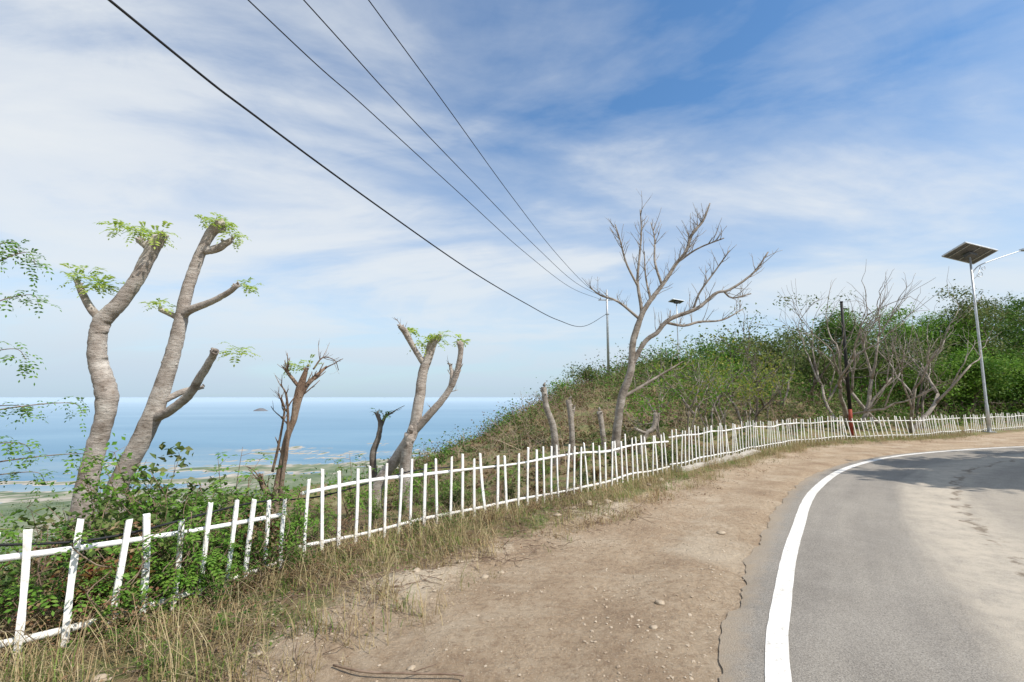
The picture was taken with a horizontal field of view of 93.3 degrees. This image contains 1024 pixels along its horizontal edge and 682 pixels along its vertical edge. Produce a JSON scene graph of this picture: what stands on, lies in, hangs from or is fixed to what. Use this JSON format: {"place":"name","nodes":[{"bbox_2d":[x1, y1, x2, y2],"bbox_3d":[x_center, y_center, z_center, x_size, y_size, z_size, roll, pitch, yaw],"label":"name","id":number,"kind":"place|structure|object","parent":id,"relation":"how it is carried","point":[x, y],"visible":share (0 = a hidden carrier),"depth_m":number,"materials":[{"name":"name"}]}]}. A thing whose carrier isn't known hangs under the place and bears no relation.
{"place":"outdoors","nodes":[
{"label":"outdoors","id":0,"kind":"place"},
{"bbox_2d":[0,397,550,501],"bbox_3d":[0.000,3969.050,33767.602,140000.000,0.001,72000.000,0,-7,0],"label":"sea water","id":1,"kind":"structure","parent":0,"point":[203,428],"depth_m":921.22,"materials":[{"name":"blue liquid"}]},
{"bbox_2d":[0,358,1023,681],"bbox_3d":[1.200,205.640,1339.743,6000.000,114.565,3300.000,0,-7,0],"label":"ground","id":2,"kind":"structure","parent":0,"point":[674,528],"depth_m":4.24,"materials":[{"name":"brown soil"}]},
{"bbox_2d":[0,588,63,650],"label":"shrub","id":3,"kind":"object","parent":2,"relation":"on","point":[31,621],"visible":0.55,"depth_m":3.05,"materials":[{"name":"green plant"}]},
{"bbox_2d":[0,512,64,623],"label":"shrub","id":4,"kind":"object","parent":2,"relation":"on","point":[19,566],"visible":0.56,"depth_m":3.46,"materials":[{"name":"green plant"}]},
{"bbox_2d":[0,528,83,638],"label":"shrub","id":5,"kind":"object","parent":2,"relation":"on","point":[32,593],"visible":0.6,"depth_m":3.14,"materials":[{"name":"green plant"}]},
{"bbox_2d":[0,239,112,550],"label":"sapling","id":6,"kind":"object","parent":2,"relation":"on","point":[22,408],"visible":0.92,"depth_m":4.10,"materials":[{"name":"green plant"}]},
{"bbox_2d":[2,523,125,619],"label":"shrub","id":7,"kind":"object","parent":2,"relation":"on","point":[49,567],"visible":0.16,"depth_m":3.72,"materials":[{"name":"green plant"}]},
{"bbox_2d":[2,553,133,624],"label":"shrub","id":8,"kind":"object","parent":2,"relation":"on","point":[64,583],"visible":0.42,"depth_m":3.38,"materials":[{"name":"green plant"}]},
{"bbox_2d":[3,482,144,555],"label":"shrub","id":9,"kind":"object","parent":2,"relation":"on","point":[39,516],"visible":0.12,"depth_m":4.67,"materials":[{"name":"green plant"}]},
{"bbox_2d":[0,495,149,589],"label":"shrub","id":10,"kind":"object","parent":2,"relation":"on","point":[85,525],"visible":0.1,"depth_m":4.17,"materials":[{"name":"green plant"}]},
{"bbox_2d":[34,576,170,640],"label":"shrub","id":11,"kind":"object","parent":2,"relation":"on","point":[91,613],"visible":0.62,"depth_m":3.17,"materials":[{"name":"green plant"}]},
{"bbox_2d":[50,445,155,541],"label":"shrub","id":12,"kind":"object","parent":2,"relation":"on","point":[90,494],"visible":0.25,"depth_m":4.97,"materials":[{"name":"green plant"}]},
{"bbox_2d":[51,547,155,619],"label":"shrub","id":13,"kind":"object","parent":2,"relation":"on","point":[89,576],"visible":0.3,"depth_m":3.53,"materials":[{"name":"green plant"}]},
{"bbox_2d":[32,463,182,593],"bbox_3d":[-3.509,1.704,4.209,0.990,1.188,0.907,6,-9,-43],"label":"shrub","id":14,"kind":"object","parent":2,"relation":"on","point":[98,522],"visible":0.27,"depth_m":4.17,"materials":[{"name":"green plant"}]},
{"bbox_2d":[60,568,168,633],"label":"shrub","id":15,"kind":"object","parent":2,"relation":"on","point":[105,572],"visible":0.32,"depth_m":3.31,"materials":[{"name":"green plant"}]},
{"bbox_2d":[57,218,177,560],"bbox_3d":[-4.990,0.750,5.991,1.394,4.583,0.666,0,-7,0],"label":"pollarded tree","id":16,"kind":"object","parent":2,"relation":"on","point":[105,390],"visible":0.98,"depth_m":5.99,"materials":[{"name":"grey plant"}]},
{"bbox_2d":[96,617,153,652],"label":"shrub","id":17,"kind":"object","parent":2,"relation":"on","point":[120,637],"visible":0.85,"depth_m":2.99,"materials":[{"name":"green plant"}]},
{"bbox_2d":[78,554,191,631],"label":"shrub","id":18,"kind":"object","parent":2,"relation":"on","point":[132,605],"visible":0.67,"depth_m":3.25,"materials":[{"name":"green plant"}]},
{"bbox_2d":[83,433,192,565],"bbox_3d":[-3.453,1.606,4.447,0.760,1.506,0.789,-5,-8,37],"label":"shrub","id":19,"kind":"object","parent":2,"relation":"on","point":[113,489],"visible":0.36,"depth_m":4.45,"materials":[{"name":"green plant"}]},
{"bbox_2d":[69,442,208,530],"bbox_3d":[-4.030,1.837,5.218,1.188,1.426,1.089,6,-9,-42],"label":"shrub","id":20,"kind":"object","parent":2,"relation":"on","point":[170,451],"visible":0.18,"depth_m":5.31,"materials":[{"name":"green plant"}]},
{"bbox_2d":[0,498,286,658],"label":"picket fence","id":21,"kind":"object","parent":2,"relation":"on","point":[27,554],"visible":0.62,"depth_m":3.29,"materials":[{"name":"white paint"}]},
{"bbox_2d":[46,485,316,638],"bbox_3d":[-2.353,1.690,3.886,0.394,0.855,2.162,-3,-7,24],"label":"vine","id":22,"kind":"object","parent":21,"relation":"attached to","point":[299,524],"visible":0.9,"depth_m":3.46,"materials":[{"name":"green plant"}]},
{"bbox_2d":[132,639,176,674],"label":"shrub","id":23,"kind":"object","parent":2,"relation":"on","point":[149,659],"visible":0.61,"depth_m":2.81,"materials":[{"name":"green plant"}]},
{"bbox_2d":[80,506,231,595],"bbox_3d":[-2.939,1.814,3.956,0.857,0.790,1.054,-4,-8,29],"label":"shrub","id":24,"kind":"object","parent":2,"relation":"on","point":[109,549],"visible":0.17,"depth_m":3.91,"materials":[{"name":"green plant"}]},
{"bbox_2d":[104,480,245,543],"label":"shrub","id":25,"kind":"object","parent":2,"relation":"on","point":[212,489],"visible":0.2,"depth_m":5.04,"materials":[{"name":"green plant"}]},
{"bbox_2d":[96,500,262,585],"bbox_3d":[-2.902,1.853,4.324,1.294,0.833,0.903,6,-9,-42],"label":"shrub","id":26,"kind":"object","parent":2,"relation":"on","point":[140,534],"visible":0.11,"depth_m":4.10,"materials":[{"name":"green plant"}]},
{"bbox_2d":[101,212,261,528],"bbox_3d":[-4.204,0.663,6.015,1.831,4.782,0.773,0,-7,0],"label":"pollarded tree","id":27,"kind":"object","parent":2,"relation":"on","point":[156,412],"visible":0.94,"depth_m":6.16,"materials":[{"name":"grey plant"}]},
{"bbox_2d":[121,490,243,567],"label":"shrub","id":28,"kind":"object","parent":2,"relation":"on","point":[214,505],"visible":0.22,"depth_m":4.65,"materials":[{"name":"green plant"}]},
{"bbox_2d":[108,465,260,544],"bbox_3d":[-3.151,1.778,4.721,1.324,1.207,1.277,-1,-7,9],"label":"shrub","id":29,"kind":"object","parent":2,"relation":"on","point":[158,508],"visible":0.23,"depth_m":4.58,"materials":[{"name":"green plant"}]},
{"bbox_2d":[128,489,251,591],"bbox_3d":[-2.684,1.704,4.030,0.743,0.891,0.680,-2,-7,21],"label":"shrub","id":30,"kind":"object","parent":2,"relation":"on","point":[215,499],"visible":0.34,"depth_m":3.94,"materials":[{"name":"green plant"}]},
{"bbox_2d":[157,530,228,605],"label":"shrub","id":31,"kind":"object","parent":2,"relation":"on","point":[194,576],"visible":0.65,"depth_m":3.65,"materials":[{"name":"green plant"}]},
{"bbox_2d":[156,528,243,609],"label":"shrub","id":32,"kind":"object","parent":2,"relation":"on","point":[224,539],"visible":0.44,"depth_m":3.75,"materials":[{"name":"green plant"}]},
{"bbox_2d":[186,550,258,608],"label":"shrub","id":33,"kind":"object","parent":2,"relation":"on","point":[212,586],"visible":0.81,"depth_m":3.65,"materials":[{"name":"green plant"}]},
{"bbox_2d":[0,439,457,589],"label":"slope undergrowth","id":34,"kind":"object","parent":2,"relation":"on","point":[294,480],"visible":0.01,"depth_m":11.89,"materials":[{"name":"green plant"}]},
{"bbox_2d":[179,447,279,539],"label":"shrub","id":35,"kind":"object","parent":2,"relation":"on","point":[239,480],"visible":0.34,"depth_m":5.43,"materials":[{"name":"green plant"}]},
{"bbox_2d":[205,552,266,596],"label":"shrub","id":36,"kind":"object","parent":2,"relation":"on","point":[222,565],"visible":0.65,"depth_m":3.88,"materials":[{"name":"green plant"}]},
{"bbox_2d":[191,504,281,580],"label":"shrub","id":37,"kind":"object","parent":2,"relation":"on","point":[244,545],"visible":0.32,"depth_m":4.14,"materials":[{"name":"green plant"}]},
{"bbox_2d":[186,465,297,533],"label":"shrub","id":38,"kind":"object","parent":2,"relation":"on","point":[265,496],"visible":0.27,"depth_m":5.08,"materials":[{"name":"green plant"}]},
{"bbox_2d":[196,514,293,575],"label":"shrub","id":39,"kind":"object","parent":2,"relation":"on","point":[256,546],"visible":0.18,"depth_m":4.28,"materials":[{"name":"green plant"}]},
{"bbox_2d":[218,557,276,596],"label":"shrub","id":40,"kind":"object","parent":2,"relation":"on","point":[245,591],"visible":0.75,"depth_m":3.87,"materials":[{"name":"green plant"}]},
{"bbox_2d":[236,517,306,579],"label":"shrub","id":41,"kind":"object","parent":2,"relation":"on","point":[266,560],"visible":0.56,"depth_m":4.22,"materials":[{"name":"green plant"}]},
{"bbox_2d":[245,340,341,533],"bbox_3d":[-2.635,1.595,5.810,1.056,3.330,0.582,3,-7,-21],"label":"tree","id":42,"kind":"object","parent":2,"relation":"on","point":[302,385],"visible":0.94,"depth_m":5.88,"materials":[{"name":"brown plant"}]},
{"bbox_2d":[276,537,322,571],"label":"shrub","id":43,"kind":"object","parent":2,"relation":"on","point":[306,559],"visible":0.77,"depth_m":4.34,"materials":[{"name":"green plant"}]},
{"bbox_2d":[318,453,375,519],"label":"shrub","id":44,"kind":"object","parent":2,"relation":"on","point":[351,502],"visible":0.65,"depth_m":6.36,"materials":[{"name":"green plant"}]},
{"bbox_2d":[369,405,404,477],"bbox_3d":[-2.057,2.530,7.681,0.523,2.990,0.329,-2,-7,17],"label":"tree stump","id":45,"kind":"object","parent":2,"relation":"on","point":[373,452],"visible":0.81,"depth_m":7.73,"materials":[{"name":"wood"}]},
{"bbox_2d":[333,664,464,679],"bbox_3d":[-0.662,1.915,2.827,0.802,0.019,0.119,-1,-7,7],"label":"fallen stick","id":46,"kind":"object","parent":2,"relation":"on","point":[415,672],"visible":1,"depth_m":2.78,"materials":[{"name":"brown wood"}]},
{"bbox_2d":[372,318,469,508],"bbox_3d":[-1.410,1.520,7.330,1.563,3.734,0.673,0,-7,0],"label":"pollarded tree","id":47,"kind":"object","parent":2,"relation":"on","point":[402,454],"visible":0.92,"depth_m":7.32,"materials":[{"name":"grey plant"}]},
{"bbox_2d":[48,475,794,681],"bbox_3d":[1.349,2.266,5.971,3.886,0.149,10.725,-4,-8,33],"label":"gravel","id":48,"kind":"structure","parent":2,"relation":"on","point":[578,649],"depth_m":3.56,"materials":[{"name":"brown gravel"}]},
{"bbox_2d":[434,471,472,511],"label":"shrub","id":49,"kind":"object","parent":2,"relation":"on","point":[457,497],"visible":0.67,"depth_m":6.65,"materials":[{"name":"green plant"}]},
{"bbox_2d":[298,433,669,554],"bbox_3d":[0.622,2.022,7.449,7.676,0.938,0.204,6,-9,-44],"label":"picket fence","id":50,"kind":"object","parent":2,"relation":"on","point":[357,482],"visible":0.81,"depth_m":6.31,"materials":[{"name":"white paint"}]},
{"bbox_2d":[0,466,457,545],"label":"cable","id":51,"kind":"object","parent":50,"relation":"on","point":[67,542],"visible":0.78,"depth_m":3.66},
{"bbox_2d":[1,431,968,681],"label":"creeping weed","id":52,"kind":"object","parent":2,"relation":"on","point":[216,628],"visible":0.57,"depth_m":3.92,"materials":[{"name":"green plant"}]},
{"bbox_2d":[0,429,980,681],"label":"dry grass","id":53,"kind":"structure","parent":2,"relation":"on","point":[17,665],"depth_m":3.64,"materials":[{"name":"beige plant"}]},
{"bbox_2d":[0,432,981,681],"bbox_3d":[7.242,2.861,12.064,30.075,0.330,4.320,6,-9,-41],"label":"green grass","id":54,"kind":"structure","parent":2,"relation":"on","point":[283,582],"depth_m":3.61,"materials":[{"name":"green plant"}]},
{"bbox_2d":[0,430,993,681],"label":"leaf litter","id":55,"kind":"object","parent":2,"relation":"on","point":[372,548],"visible":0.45,"depth_m":4.19,"materials":[{"name":"brown plant"}]},
{"bbox_2d":[540,383,559,465],"bbox_3d":[0.850,2.124,10.831,0.437,2.383,0.224,0,-7,0],"label":"tree stump","id":56,"kind":"object","parent":2,"relation":"on","point":[553,427],"visible":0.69,"depth_m":10.80,"materials":[{"name":"grey wood"}]},
{"bbox_2d":[566,396,575,461],"bbox_3d":[1.342,2.302,11.018,0.259,2.079,0.201,0,-7,0],"label":"tree stump","id":57,"kind":"object","parent":2,"relation":"on","point":[570,410],"visible":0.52,"depth_m":11.01,"materials":[{"name":"grey wood"}]},
{"bbox_2d":[562,361,603,385],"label":"leafy tree","id":58,"kind":"object","parent":2,"relation":"on","point":[591,373],"visible":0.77,"depth_m":35.57,"materials":[{"name":"green plant"}]},
{"bbox_2d":[598,290,612,379],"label":"utility pole","id":59,"kind":"object","parent":2,"relation":"on","point":[607,335],"visible":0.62,"depth_m":40.43,"materials":[{"name":"metal"}]},
{"bbox_2d":[108,0,605,326],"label":"power line","id":60,"kind":"object","parent":59,"relation":"attached to","point":[193,68],"visible":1,"depth_m":8.29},
{"bbox_2d":[248,0,600,299],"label":"power line","id":61,"kind":"object","parent":59,"relation":"attached to","point":[383,123],"visible":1,"depth_m":11.13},
{"bbox_2d":[303,0,593,292],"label":"power line","id":62,"kind":"object","parent":59,"relation":"attached to","point":[416,123],"visible":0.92,"depth_m":11.51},
{"bbox_2d":[608,363,693,439],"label":"slender tree","id":63,"kind":"object","parent":2,"relation":"on","point":[650,407],"visible":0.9,"depth_m":14.70,"materials":[{"name":"green plant"}]},
{"bbox_2d":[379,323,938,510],"bbox_3d":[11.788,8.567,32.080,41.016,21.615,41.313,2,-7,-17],"label":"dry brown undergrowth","id":64,"kind":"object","parent":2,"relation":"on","point":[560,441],"visible":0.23,"depth_m":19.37,"materials":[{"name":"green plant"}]},
{"bbox_2d":[582,191,781,453],"bbox_3d":[4.254,-0.235,12.251,4.907,7.348,1.901,0,-7,0],"label":"bare tree","id":65,"kind":"object","parent":2,"relation":"on","point":[633,357],"visible":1,"depth_m":12.11,"materials":[{"name":"grey plant"}]},
{"bbox_2d":[645,341,726,374],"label":"leafy tree","id":66,"kind":"object","parent":2,"relation":"on","point":[673,359],"visible":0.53,"depth_m":31.78,"materials":[{"name":"green plant"}]},
{"bbox_2d":[354,309,1023,497],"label":"green undergrowth","id":67,"kind":"object","parent":2,"relation":"on","point":[805,399],"visible":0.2,"depth_m":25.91,"materials":[{"name":"green plant"}]},
{"bbox_2d":[647,330,744,431],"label":"slender tree","id":68,"kind":"object","parent":2,"relation":"on","point":[707,382],"visible":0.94,"depth_m":15.11,"materials":[{"name":"green plant"}]},
{"bbox_2d":[672,353,731,438],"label":"slender tree","id":69,"kind":"object","parent":2,"relation":"on","point":[710,394],"visible":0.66,"depth_m":16.05,"materials":[{"name":"green plant"}]},
{"bbox_2d":[395,363,1021,502],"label":"dry stalks","id":70,"kind":"object","parent":2,"relation":"on","point":[589,414],"visible":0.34,"depth_m":19.45,"materials":[{"name":"plant"}]},
{"bbox_2d":[668,421,753,468],"bbox_3d":[5.164,2.548,12.094,0.123,0.980,5.261,-6,-9,43],"label":"picket fence","id":71,"kind":"object","parent":2,"relation":"on","point":[720,430],"visible":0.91,"depth_m":11.71,"materials":[{"name":"white paint"}]},
{"bbox_2d":[619,336,807,417],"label":"bare tree","id":72,"kind":"object","parent":2,"relation":"on","point":[751,380],"visible":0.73,"depth_m":19.00,"materials":[{"name":"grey plant"}]},
{"bbox_2d":[676,449,758,472],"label":"concrete kerb","id":73,"kind":"structure","parent":2,"relation":"on","point":[744,453],"depth_m":11.57,"materials":[{"name":"grey concrete"}]},
{"bbox_2d":[688,331,749,370],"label":"leafy tree","id":74,"kind":"object","parent":2,"relation":"on","point":[708,348],"visible":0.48,"depth_m":35.74,"materials":[{"name":"green plant"}]},
{"bbox_2d":[690,341,758,429],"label":"slender tree","id":75,"kind":"object","parent":2,"relation":"on","point":[727,390],"visible":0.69,"depth_m":17.42,"materials":[{"name":"green plant"}]},
{"bbox_2d":[652,322,801,425],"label":"bare tree","id":76,"kind":"object","parent":2,"relation":"on","point":[757,412],"visible":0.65,"depth_m":19.14,"materials":[{"name":"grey plant"}]},
{"bbox_2d":[438,321,1023,452],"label":"bright undergrowth","id":77,"kind":"object","parent":2,"relation":"on","point":[882,398],"visible":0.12,"depth_m":26.18,"materials":[{"name":"green plant"}]},
{"bbox_2d":[691,357,782,432],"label":"slender tree","id":78,"kind":"object","parent":2,"relation":"on","point":[749,396],"visible":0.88,"depth_m":17.65,"materials":[{"name":"green plant"}]},
{"bbox_2d":[707,300,824,409],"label":"leafy tree","id":79,"kind":"object","parent":2,"relation":"on","point":[790,356],"visible":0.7,"depth_m":21.35,"materials":[{"name":"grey plant"}]},
{"bbox_2d":[728,327,807,377],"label":"leafy tree","id":80,"kind":"object","parent":2,"relation":"on","point":[778,349],"visible":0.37,"depth_m":34.95,"materials":[{"name":"green plant"}]},
{"bbox_2d":[736,335,804,421],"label":"slender tree","id":81,"kind":"object","parent":2,"relation":"on","point":[779,385],"visible":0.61,"depth_m":20.60,"materials":[{"name":"green plant"}]},
{"bbox_2d":[752,416,844,448],"bbox_3d":[9.531,3.015,16.059,6.402,0.962,0.365,5,-8,-36],"label":"picket fence","id":82,"kind":"object","parent":2,"relation":"on","point":[790,423],"visible":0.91,"depth_m":16.06,"materials":[{"name":"white paint"}]},
{"bbox_2d":[778,340,852,396],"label":"leafy tree","id":83,"kind":"object","parent":2,"relation":"on","point":[801,363],"visible":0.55,"depth_m":27.12,"materials":[{"name":"green plant"}]},
{"bbox_2d":[792,307,879,374],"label":"leafy tree","id":84,"kind":"object","parent":2,"relation":"on","point":[831,326],"visible":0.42,"depth_m":33.52,"materials":[{"name":"green plant"}]},
{"bbox_2d":[840,301,853,435],"bbox_3d":[13.216,1.182,18.990,0.268,5.563,0.136,0,-7,0],"label":"marker post","id":85,"kind":"object","parent":2,"relation":"on","point":[850,416],"visible":0.88,"depth_m":18.93,"materials":[{"name":"red paint"}]},
{"bbox_2d":[748,268,960,428],"bbox_3d":[14.472,0.518,19.257,6.400,6.797,9.537,0,-7,0],"label":"bare tree","id":86,"kind":"object","parent":2,"relation":"on","point":[869,405],"visible":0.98,"depth_m":19.38,"materials":[{"name":"grey plant"}]},
{"bbox_2d":[762,290,959,405],"bbox_3d":[16.162,0.758,23.628,8.932,5.936,5.861,3,-7,-24],"label":"bare tree","id":87,"kind":"object","parent":2,"relation":"on","point":[815,382],"visible":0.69,"depth_m":23.00,"materials":[{"name":"grey plant"}]},
{"bbox_2d":[819,331,925,399],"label":"leafy tree","id":88,"kind":"object","parent":2,"relation":"on","point":[865,366],"visible":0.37,"depth_m":27.52,"materials":[{"name":"green plant"}]},
{"bbox_2d":[819,306,949,349],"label":"leafy tree","id":89,"kind":"object","parent":2,"relation":"on","point":[922,319],"visible":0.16,"depth_m":42.27,"materials":[{"name":"green plant"}]},
{"bbox_2d":[779,269,999,432],"bbox_3d":[16.558,0.595,20.744,10.699,7.444,5.974,3,-7,-27],"label":"bare tree","id":90,"kind":"object","parent":2,"relation":"on","point":[937,399],"visible":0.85,"depth_m":20.71,"materials":[{"name":"grey plant"}]},
{"bbox_2d":[842,415,959,438],"bbox_3d":[15.912,3.375,19.140,7.835,0.943,0.572,3,-7,-23],"label":"picket fence","id":91,"kind":"object","parent":2,"relation":"on","point":[905,420],"visible":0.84,"depth_m":18.55,"materials":[{"name":"white paint"}]},
{"bbox_2d":[860,302,990,399],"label":"leafy tree","id":92,"kind":"object","parent":2,"relation":"on","point":[961,329],"visible":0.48,"depth_m":29.69,"materials":[{"name":"green plant"}]},
{"bbox_2d":[881,324,974,419],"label":"bare tree","id":93,"kind":"object","parent":2,"relation":"on","point":[927,386],"visible":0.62,"depth_m":23.88,"materials":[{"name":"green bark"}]},
{"bbox_2d":[893,356,991,413],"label":"leafy tree","id":94,"kind":"object","parent":2,"relation":"on","point":[951,391],"visible":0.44,"depth_m":25.94,"materials":[{"name":"green plant"}]},
{"bbox_2d":[910,351,1023,416],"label":"leafy tree","id":95,"kind":"object","parent":2,"relation":"on","point":[991,372],"visible":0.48,"depth_m":26.10,"materials":[{"name":"green plant"}]},
{"bbox_2d":[915,279,1023,401],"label":"leafy tree","id":96,"kind":"object","parent":2,"relation":"on","point":[982,312],"visible":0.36,"depth_m":30.01,"materials":[{"name":"green plant"}]},
{"bbox_2d":[919,342,1023,413],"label":"leafy tree","id":97,"kind":"object","parent":2,"relation":"on","point":[1016,364],"visible":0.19,"depth_m":27.02,"materials":[{"name":"green plant"}]},
{"bbox_2d":[929,297,1023,400],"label":"leafy tree","id":98,"kind":"object","parent":2,"relation":"on","point":[1015,339],"visible":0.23,"depth_m":31.64,"materials":[{"name":"green plant"}]},
{"bbox_2d":[942,241,1023,431],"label":"street lamp","id":99,"kind":"object","parent":2,"relation":"on","point":[969,253],"visible":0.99,"depth_m":22.38,"materials":[{"name":"metal"}]},
{"bbox_2d":[949,296,1023,342],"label":"leafy tree","id":100,"kind":"object","parent":2,"relation":"on","point":[989,304],"visible":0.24,"depth_m":36.41,"materials":[{"name":"green plant"}]},
{"bbox_2d":[962,413,1023,432],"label":"picket fence","id":101,"kind":"object","parent":2,"relation":"on","point":[997,416],"visible":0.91,"depth_m":22.48,"materials":[{"name":"white paint"}]},
{"bbox_2d":[972,341,1023,408],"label":"leafy tree","id":102,"kind":"object","parent":2,"relation":"on","point":[1014,350],"visible":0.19,"depth_m":28.37,"materials":[{"name":"green plant"}]},
{"bbox_2d":[0,0,1023,396],"label":"sky","id":103,"kind":"structure","parent":0,"point":[845,138],"materials":[{"name":"blue"}]},
{"bbox_2d":[719,446,1023,681],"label":"road","id":104,"kind":"structure","parent":0,"point":[909,568],"depth_m":4.30,"materials":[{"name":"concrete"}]},
{"bbox_2d":[765,446,1023,681],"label":"road marking","id":105,"kind":"object","parent":104,"relation":"on","point":[777,665],"visible":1,"depth_m":3.84,"materials":[{"name":"paint"}]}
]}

